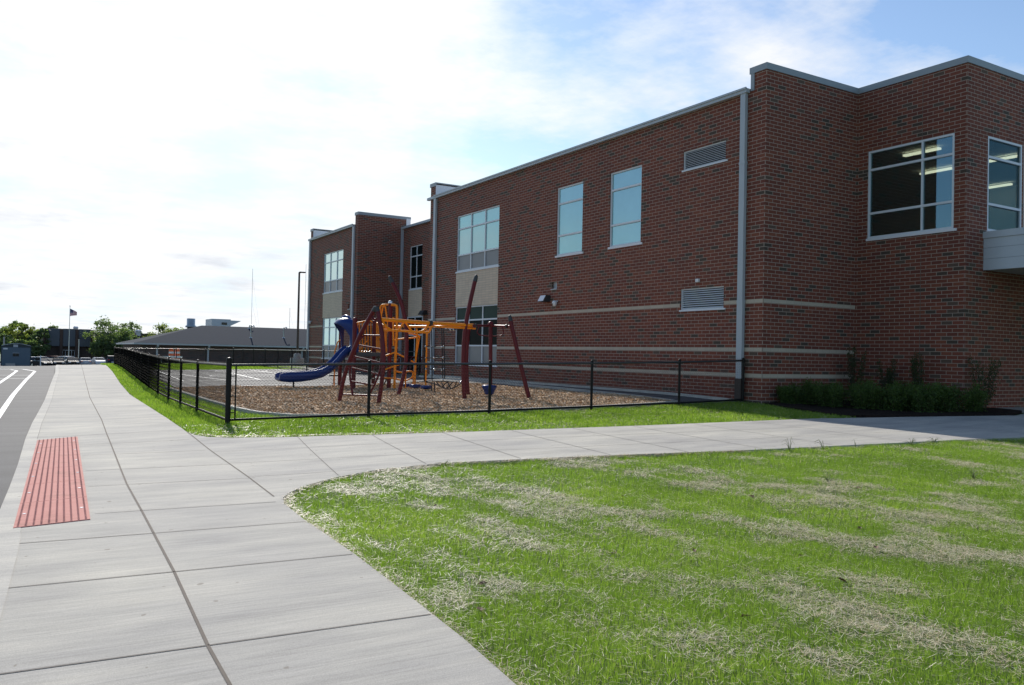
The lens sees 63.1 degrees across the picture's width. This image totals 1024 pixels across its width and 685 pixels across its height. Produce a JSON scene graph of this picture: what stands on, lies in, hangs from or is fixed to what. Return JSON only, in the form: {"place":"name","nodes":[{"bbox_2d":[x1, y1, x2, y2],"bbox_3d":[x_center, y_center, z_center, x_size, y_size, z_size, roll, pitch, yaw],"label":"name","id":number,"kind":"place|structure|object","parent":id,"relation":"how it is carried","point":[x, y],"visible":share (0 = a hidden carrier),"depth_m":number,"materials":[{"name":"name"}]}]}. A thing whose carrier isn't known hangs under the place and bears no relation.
{"place":"outdoors","nodes":[
{"label":"outdoors","id":0,"kind":"place"},
{"bbox_2d":[0,364,100,507],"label":"road","id":1,"kind":"structure","parent":0,"point":[18,416],"depth_m":22.09,"materials":[{"name":"grey asphalt"}]},
{"bbox_2d":[0,343,30,365],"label":"storage shed","id":2,"kind":"structure","parent":1,"relation":"on","point":[15,354],"depth_m":96.23,"materials":[{"name":"blue metal"}]},
{"bbox_2d":[0,369,35,417],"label":"road markings","id":3,"kind":"object","parent":1,"relation":"on","point":[7,403],"visible":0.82,"depth_m":28.76,"materials":[{"name":"paint"}]},
{"bbox_2d":[0,365,58,617],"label":"curb","id":4,"kind":"structure","parent":1,"relation":"on","point":[10,536],"depth_m":8.29,"materials":[{"name":"concrete"}]},
{"bbox_2d":[26,339,49,356],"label":"tree","id":5,"kind":"object","parent":1,"relation":"on","point":[40,350],"visible":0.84,"depth_m":194.53,"materials":[{"name":"green plant"}]},
{"bbox_2d":[31,359,53,365],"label":"parked car","id":6,"kind":"object","parent":1,"relation":"on","point":[44,362],"visible":0.74,"depth_m":142.99,"materials":[{"name":"white paint"}]},
{"bbox_2d":[52,358,64,364],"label":"parked car","id":7,"kind":"object","parent":1,"relation":"on","point":[57,361],"visible":0.81,"depth_m":143.65,"materials":[{"name":"black paint"}]},
{"bbox_2d":[58,356,74,358],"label":"parked car","id":8,"kind":"object","parent":1,"relation":"on","point":[64,357],"visible":0.19,"depth_m":155.34,"materials":[{"name":"white paint"}]},
{"bbox_2d":[68,315,69,355],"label":"flagpole","id":9,"kind":"object","parent":1,"relation":"on","point":[69,334],"visible":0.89,"depth_m":172.49,"materials":[{"name":"metal"}]},
{"bbox_2d":[70,309,76,315],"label":"flag","id":10,"kind":"object","parent":9,"relation":"attached to","point":[73,313],"visible":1,"depth_m":172.83,"materials":[{"name":"blue fabric"}]},
{"bbox_2d":[66,358,78,364],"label":"parked car","id":11,"kind":"object","parent":1,"relation":"on","point":[72,361],"visible":0.92,"depth_m":142.92,"materials":[{"name":"black paint"}]},
{"bbox_2d":[79,358,91,364],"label":"parked car","id":12,"kind":"object","parent":1,"relation":"on","point":[85,361],"visible":0.81,"depth_m":145.53,"materials":[{"name":"grey paint"}]},
{"bbox_2d":[91,357,105,363],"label":"parked car","id":13,"kind":"object","parent":1,"relation":"on","point":[96,360],"visible":0.67,"depth_m":147.51,"materials":[{"name":"white paint"}]},
{"bbox_2d":[88,335,113,357],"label":"tree","id":14,"kind":"object","parent":1,"relation":"on","point":[96,348],"visible":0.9,"depth_m":199.78,"materials":[{"name":"green plant"}]},
{"bbox_2d":[105,355,113,362],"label":"parked car","id":15,"kind":"object","parent":1,"relation":"on","point":[109,359],"visible":0.48,"depth_m":145.69,"materials":[{"name":"grey paint"}]},
{"bbox_2d":[105,340,127,354],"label":"tree","id":16,"kind":"object","parent":1,"relation":"on","point":[113,345],"visible":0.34,"depth_m":200.24,"materials":[{"name":"green plant"}]},
{"bbox_2d":[117,334,139,346],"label":"tree","id":17,"kind":"object","parent":1,"relation":"on","point":[125,338],"visible":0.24,"depth_m":204.18,"materials":[{"name":"green plant"}]},
{"bbox_2d":[159,367,734,404],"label":"playground asphalt","id":18,"kind":"structure","parent":0,"point":[324,380],"depth_m":35.81,"materials":[{"name":"grey asphalt"}]},
{"bbox_2d":[161,370,337,385],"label":"court markings","id":19,"kind":"object","parent":18,"relation":"on","point":[247,376],"visible":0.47,"depth_m":41.42,"materials":[{"name":"paint"}]},
{"bbox_2d":[0,365,1023,684],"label":"sidewalk","id":20,"kind":"structure","parent":0,"point":[180,557],"depth_m":6.47,"materials":[{"name":"concrete"}]},
{"bbox_2d":[13,436,89,527],"bbox_3d":[-5.934,1.626,10.854,0.602,0.040,7.910,2,-1,-28],"label":"tactile pad","id":21,"kind":"object","parent":20,"relation":"on","point":[54,491],"visible":1,"depth_m":9.28,"materials":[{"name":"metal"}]},
{"bbox_2d":[0,354,1023,467],"bbox_3d":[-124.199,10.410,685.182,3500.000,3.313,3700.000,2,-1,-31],"label":"ground","id":22,"kind":"structure","parent":0,"point":[556,426],"depth_m":17.64,"materials":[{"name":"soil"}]},
{"bbox_2d":[0,333,15,352],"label":"tree","id":23,"kind":"object","parent":22,"relation":"on","point":[7,340],"visible":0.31,"depth_m":193.44,"materials":[{"name":"green plant"}]},
{"bbox_2d":[2,320,26,332],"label":"tree","id":24,"kind":"object","parent":22,"relation":"on","point":[16,321],"visible":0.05,"depth_m":208.46,"materials":[{"name":"green plant"}]},
{"bbox_2d":[0,323,30,339],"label":"tree","id":25,"kind":"object","parent":22,"relation":"on","point":[11,329],"visible":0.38,"depth_m":198.37,"materials":[{"name":"green plant"}]},
{"bbox_2d":[8,337,35,356],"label":"tree","id":26,"kind":"object","parent":22,"relation":"on","point":[22,341],"visible":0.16,"depth_m":193.50,"materials":[{"name":"green plant"}]},
{"bbox_2d":[17,324,42,344],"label":"tree","id":27,"kind":"object","parent":22,"relation":"on","point":[31,329],"visible":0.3,"depth_m":201.73,"materials":[{"name":"green plant"}]},
{"bbox_2d":[27,328,51,355],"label":"tree","id":28,"kind":"object","parent":22,"relation":"on","point":[39,333],"visible":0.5,"depth_m":199.38,"materials":[{"name":"green plant"}]},
{"bbox_2d":[42,326,156,358],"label":"office building","id":29,"kind":"structure","parent":22,"relation":"on","point":[61,341],"depth_m":204.07,"materials":[{"name":"brick"}]},
{"bbox_2d":[62,350,74,356],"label":"door","id":30,"kind":"structure","parent":29,"relation":"in","point":[65,353],"depth_m":204.74,"materials":[{"name":"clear glass"}]},
{"bbox_2d":[80,315,136,355],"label":"tree","id":31,"kind":"object","parent":22,"relation":"on","point":[110,331],"visible":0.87,"depth_m":202.43,"materials":[{"name":"green plant"}]},
{"bbox_2d":[116,320,141,332],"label":"tree","id":32,"kind":"object","parent":22,"relation":"on","point":[137,327],"visible":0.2,"depth_m":238.94,"materials":[{"name":"green plant"}]},
{"bbox_2d":[144,322,178,336],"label":"tree","id":33,"kind":"object","parent":22,"relation":"on","point":[162,326],"visible":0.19,"depth_m":219.06,"materials":[{"name":"green plant"}]},
{"bbox_2d":[114,346,225,419],"bbox_3d":[-17.254,0.998,38.243,0.418,1.666,48.930,2,-1,-28],"label":"chain link fence","id":34,"kind":"object","parent":22,"relation":"on","point":[144,368],"visible":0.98,"depth_m":23.41,"materials":[{"name":"black metal"}]},
{"bbox_2d":[168,348,173,362],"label":"traffic barrel","id":35,"kind":"object","parent":22,"relation":"on","point":[172,352],"visible":0.66,"depth_m":84.18,"materials":[{"name":"plastic"}]},
{"bbox_2d":[174,348,179,362],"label":"traffic barrel","id":36,"kind":"object","parent":22,"relation":"on","point":[178,353],"visible":0.6,"depth_m":84.77,"materials":[{"name":"plastic"}]},
{"bbox_2d":[125,347,233,363],"bbox_3d":[-24.994,1.035,62.026,8.350,1.495,0.171,2,-1,-30],"label":"chain link fence","id":37,"kind":"object","parent":22,"relation":"on","point":[205,349],"visible":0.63,"depth_m":63.00,"materials":[{"name":"black metal"}]},
{"bbox_2d":[116,318,306,363],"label":"building","id":38,"kind":"structure","parent":22,"relation":"on","point":[193,337],"depth_m":94.37,"materials":[{"name":"brick"}]},
{"bbox_2d":[205,319,239,325],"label":"building","id":39,"kind":"structure","parent":38,"relation":"on","point":[219,322],"depth_m":113.18,"materials":[{"name":"white glass"}]},
{"bbox_2d":[251,272,258,324],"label":"radio mast","id":40,"kind":"object","parent":22,"relation":"on","point":[252,304],"visible":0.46,"depth_m":688.86,"materials":[{"name":"grey metal"}]},
{"bbox_2d":[290,271,305,362],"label":"light pole","id":41,"kind":"object","parent":22,"relation":"on","point":[297,343],"visible":0.86,"depth_m":66.75,"materials":[{"name":"metal"}]},
{"bbox_2d":[233,348,420,374],"bbox_3d":[-13.949,1.034,52.344,2.359,1.528,27.839,2,-1,-37],"label":"chain link fence","id":42,"kind":"object","parent":22,"relation":"on","point":[306,356],"visible":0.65,"depth_m":50.54,"materials":[{"name":"black metal"}]},
{"bbox_2d":[391,356,423,373],"bbox_3d":[-5.685,1.197,45.109,0.670,0.915,4.000,2,-1,-31],"label":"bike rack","id":43,"kind":"object","parent":22,"relation":"on","point":[411,357],"visible":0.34,"depth_m":44.27,"materials":[{"name":"metal"}]},
{"bbox_2d":[171,381,671,413],"bbox_3d":[-3.740,1.664,26.290,11.100,0.454,13.980,2,-1,-31],"label":"mulch bed","id":44,"kind":"object","parent":22,"relation":"on","point":[315,408],"visible":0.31,"depth_m":23.50,"materials":[{"name":"brown wood"}]},
{"bbox_2d":[275,275,530,402],"bbox_3d":[-4.934,-0.030,28.347,5.446,4.030,12.513,2,-1,-31],"label":"play structure","id":45,"kind":"object","parent":44,"relation":"on","point":[349,325],"visible":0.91,"depth_m":26.31,"materials":[{"name":"plastic"}]},
{"bbox_2d":[165,374,730,418],"bbox_3d":[-4.400,1.653,28.920,12.955,0.556,19.800,2,-1,-31],"label":"concrete edging","id":46,"kind":"object","parent":22,"relation":"on","point":[244,410],"visible":0.37,"depth_m":25.58,"materials":[{"name":"grey concrete"}]},
{"bbox_2d":[225,357,744,423],"bbox_3d":[0.403,1.075,20.127,14.080,1.648,0.239,2,-1,-29],"label":"chain link fence","id":47,"kind":"object","parent":22,"relation":"on","point":[228,395],"visible":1,"depth_m":19.27,"materials":[{"name":"black metal"}]},
{"bbox_2d":[306,55,1023,408],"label":"school building","id":48,"kind":"structure","parent":22,"relation":"on","point":[774,225],"depth_m":25.05,"materials":[{"name":"brick"}]},
{"bbox_2d":[321,317,340,358],"bbox_3d":[-11.560,-0.259,53.625,0.165,2.705,3.810,2,-1,-31],"label":"window","id":49,"kind":"structure","parent":48,"relation":"in","point":[330,332],"depth_m":54.12,"materials":[{"name":"glass"}]},
{"bbox_2d":[323,249,342,293],"bbox_3d":[-11.472,-4.523,53.688,0.165,2.675,3.810,2,-1,-31],"label":"window","id":50,"kind":"structure","parent":48,"relation":"in","point":[333,261],"depth_m":53.78,"materials":[{"name":"glass"}]},
{"bbox_2d":[407,316,422,371],"bbox_3d":[-5.798,0.097,49.608,0.115,3.300,2.200,2,-1,-31],"label":"door","id":51,"kind":"structure","parent":48,"relation":"in","point":[412,342],"depth_m":49.64,"materials":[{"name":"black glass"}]},
{"bbox_2d":[409,244,422,290],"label":"window","id":52,"kind":"structure","parent":48,"relation":"in","point":[416,251],"depth_m":49.74,"materials":[{"name":"glass"}]},
{"bbox_2d":[455,304,497,366],"bbox_3d":[-1.595,-0.298,37.237,0.165,2.705,4.010,2,-1,-31],"label":"window","id":53,"kind":"structure","parent":48,"relation":"in","point":[479,314],"depth_m":37.09,"materials":[{"name":"glass"}]},
{"bbox_2d":[455,205,499,273],"bbox_3d":[-1.508,-4.561,37.300,0.165,2.675,4.010,2,-1,-31],"label":"window","id":54,"kind":"structure","parent":48,"relation":"in","point":[478,231],"depth_m":37.31,"materials":[{"name":"glass"}]},
{"bbox_2d":[555,181,582,257],"bbox_3d":[2.204,-4.576,31.195,0.165,2.675,1.800,2,-1,-31],"label":"window","id":55,"kind":"structure","parent":48,"relation":"in","point":[570,197],"depth_m":31.28,"materials":[{"name":"glass"}]},
{"bbox_2d":[608,165,641,249],"bbox_3d":[3.908,-4.582,28.392,0.165,2.675,1.820,2,-1,-31],"label":"window","id":56,"kind":"structure","parent":48,"relation":"in","point":[626,185],"depth_m":28.46,"materials":[{"name":"glass"}]},
{"bbox_2d":[866,133,956,240],"bbox_3d":[11.361,-4.358,23.753,0.130,2.675,2.770,2,-1,-31],"label":"window","id":57,"kind":"structure","parent":48,"relation":"in","point":[945,229],"depth_m":23.50,"materials":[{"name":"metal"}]},
{"bbox_2d":[986,136,1021,230],"bbox_3d":[13.778,-4.314,23.356,1.800,2.675,0.130,2,-1,-31],"label":"window","id":58,"kind":"structure","parent":48,"relation":"in","point":[1019,162],"depth_m":23.64,"materials":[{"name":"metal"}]},
{"bbox_2d":[764,400,1021,417],"bbox_3d":[10.120,1.803,22.212,5.550,0.285,4.750,2,-1,-31],"label":"planting bed","id":59,"kind":"object","parent":22,"relation":"on","point":[858,412],"visible":0.54,"depth_m":21.15,"materials":[{"name":"brown soil"}]},
{"bbox_2d":[775,383,802,403],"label":"shrub","id":60,"kind":"object","parent":59,"relation":"on","point":[784,393],"visible":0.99,"depth_m":22.91,"materials":[{"name":"green plant"}]},
{"bbox_2d":[789,377,821,404],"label":"shrub","id":61,"kind":"object","parent":59,"relation":"on","point":[805,398],"visible":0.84,"depth_m":22.88,"materials":[{"name":"green plant"}]},
{"bbox_2d":[816,381,839,402],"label":"shrub","id":62,"kind":"object","parent":59,"relation":"on","point":[826,388],"visible":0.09,"depth_m":23.51,"materials":[{"name":"green plant"}]},
{"bbox_2d":[810,380,846,407],"bbox_3d":[8.607,1.374,22.470,0.973,0.734,1.088,2,-1,-31],"label":"shrub","id":63,"kind":"object","parent":59,"relation":"on","point":[836,393],"visible":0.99,"depth_m":22.37,"materials":[{"name":"green plant"}]},
{"bbox_2d":[844,345,867,393],"bbox_3d":[9.980,0.883,24.297,0.634,1.677,0.632,1,-1,1],"label":"tall shrub","id":64,"kind":"object","parent":59,"relation":"on","point":[852,366],"visible":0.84,"depth_m":24.25,"materials":[{"name":"green plant"}]},
{"bbox_2d":[847,379,877,403],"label":"shrub","id":65,"kind":"object","parent":59,"relation":"on","point":[851,388],"visible":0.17,"depth_m":23.50,"materials":[{"name":"green plant"}]},
{"bbox_2d":[843,375,886,408],"bbox_3d":[9.296,1.304,21.983,1.083,0.916,1.036,1,-1,-13],"label":"shrub","id":66,"kind":"object","parent":59,"relation":"on","point":[865,401],"visible":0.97,"depth_m":21.82,"materials":[{"name":"green plant"}]},
{"bbox_2d":[876,358,897,395],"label":"tall shrub","id":67,"kind":"object","parent":59,"relation":"on","point":[889,373],"visible":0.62,"depth_m":23.62,"materials":[{"name":"green plant"}]},
{"bbox_2d":[874,381,912,410],"bbox_3d":[9.877,1.379,21.653,0.949,0.793,1.216,2,-1,-31],"label":"shrub","id":68,"kind":"object","parent":59,"relation":"on","point":[892,400],"visible":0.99,"depth_m":21.50,"materials":[{"name":"green plant"}]},
{"bbox_2d":[889,380,917,403],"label":"shrub","id":69,"kind":"object","parent":59,"relation":"on","point":[903,383],"visible":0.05,"depth_m":22.83,"materials":[{"name":"green plant"}]},
{"bbox_2d":[893,381,925,409],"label":"shrub","id":70,"kind":"object","parent":59,"relation":"on","point":[908,402],"visible":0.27,"depth_m":21.85,"materials":[{"name":"green plant"}]},
{"bbox_2d":[909,351,926,385],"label":"tall shrub","id":71,"kind":"object","parent":59,"relation":"on","point":[914,373],"visible":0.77,"depth_m":22.82,"materials":[{"name":"green plant"}]},
{"bbox_2d":[903,380,944,412],"bbox_3d":[10.425,1.328,21.206,0.920,0.917,0.972,2,-1,-31],"label":"shrub","id":72,"kind":"object","parent":59,"relation":"on","point":[922,401],"visible":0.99,"depth_m":21.11,"materials":[{"name":"green plant"}]},
{"bbox_2d":[921,379,954,408],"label":"shrub","id":73,"kind":"object","parent":59,"relation":"on","point":[936,405],"visible":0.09,"depth_m":21.95,"materials":[{"name":"green plant"}]},
{"bbox_2d":[934,381,974,411],"bbox_3d":[11.222,1.385,21.394,1.010,0.811,0.988,1,-1,7],"label":"shrub","id":74,"kind":"object","parent":59,"relation":"on","point":[950,403],"visible":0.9,"depth_m":21.30,"materials":[{"name":"green plant"}]},
{"bbox_2d":[955,381,992,411],"bbox_3d":[11.869,1.387,21.532,1.000,0.813,0.860,2,-1,-31],"label":"shrub","id":75,"kind":"object","parent":59,"relation":"on","point":[976,404],"visible":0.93,"depth_m":21.39,"materials":[{"name":"green plant"}]},
{"bbox_2d":[968,355,1003,406],"bbox_3d":[12.539,1.061,21.981,0.814,1.445,0.754,1,-1,0],"label":"tall shrub","id":76,"kind":"object","parent":59,"relation":"on","point":[988,385],"visible":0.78,"depth_m":22.01,"materials":[{"name":"green plant"}]},
{"bbox_2d":[0,0,1023,333],"label":"sky","id":77,"kind":"structure","parent":0,"point":[157,156],"materials":[{"name":"white"}]},
{"bbox_2d":[100,363,1023,684],"bbox_3d":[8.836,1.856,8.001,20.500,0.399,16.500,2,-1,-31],"label":"lawn","id":78,"kind":"structure","parent":0,"point":[870,659],"depth_m":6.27,"materials":[{"name":"plant"}]},
{"bbox_2d":[196,404,1023,684],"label":"straw","id":79,"kind":"object","parent":78,"relation":"on","point":[848,485],"visible":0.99,"depth_m":7.10,"materials":[{"name":"beige plant"}]},
{"bbox_2d":[966,469,975,478],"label":"weed","id":80,"kind":"object","parent":78,"relation":"on","point":[973,474],"visible":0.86,"depth_m":10.95,"materials":[{"name":"green plant"}]}
]}

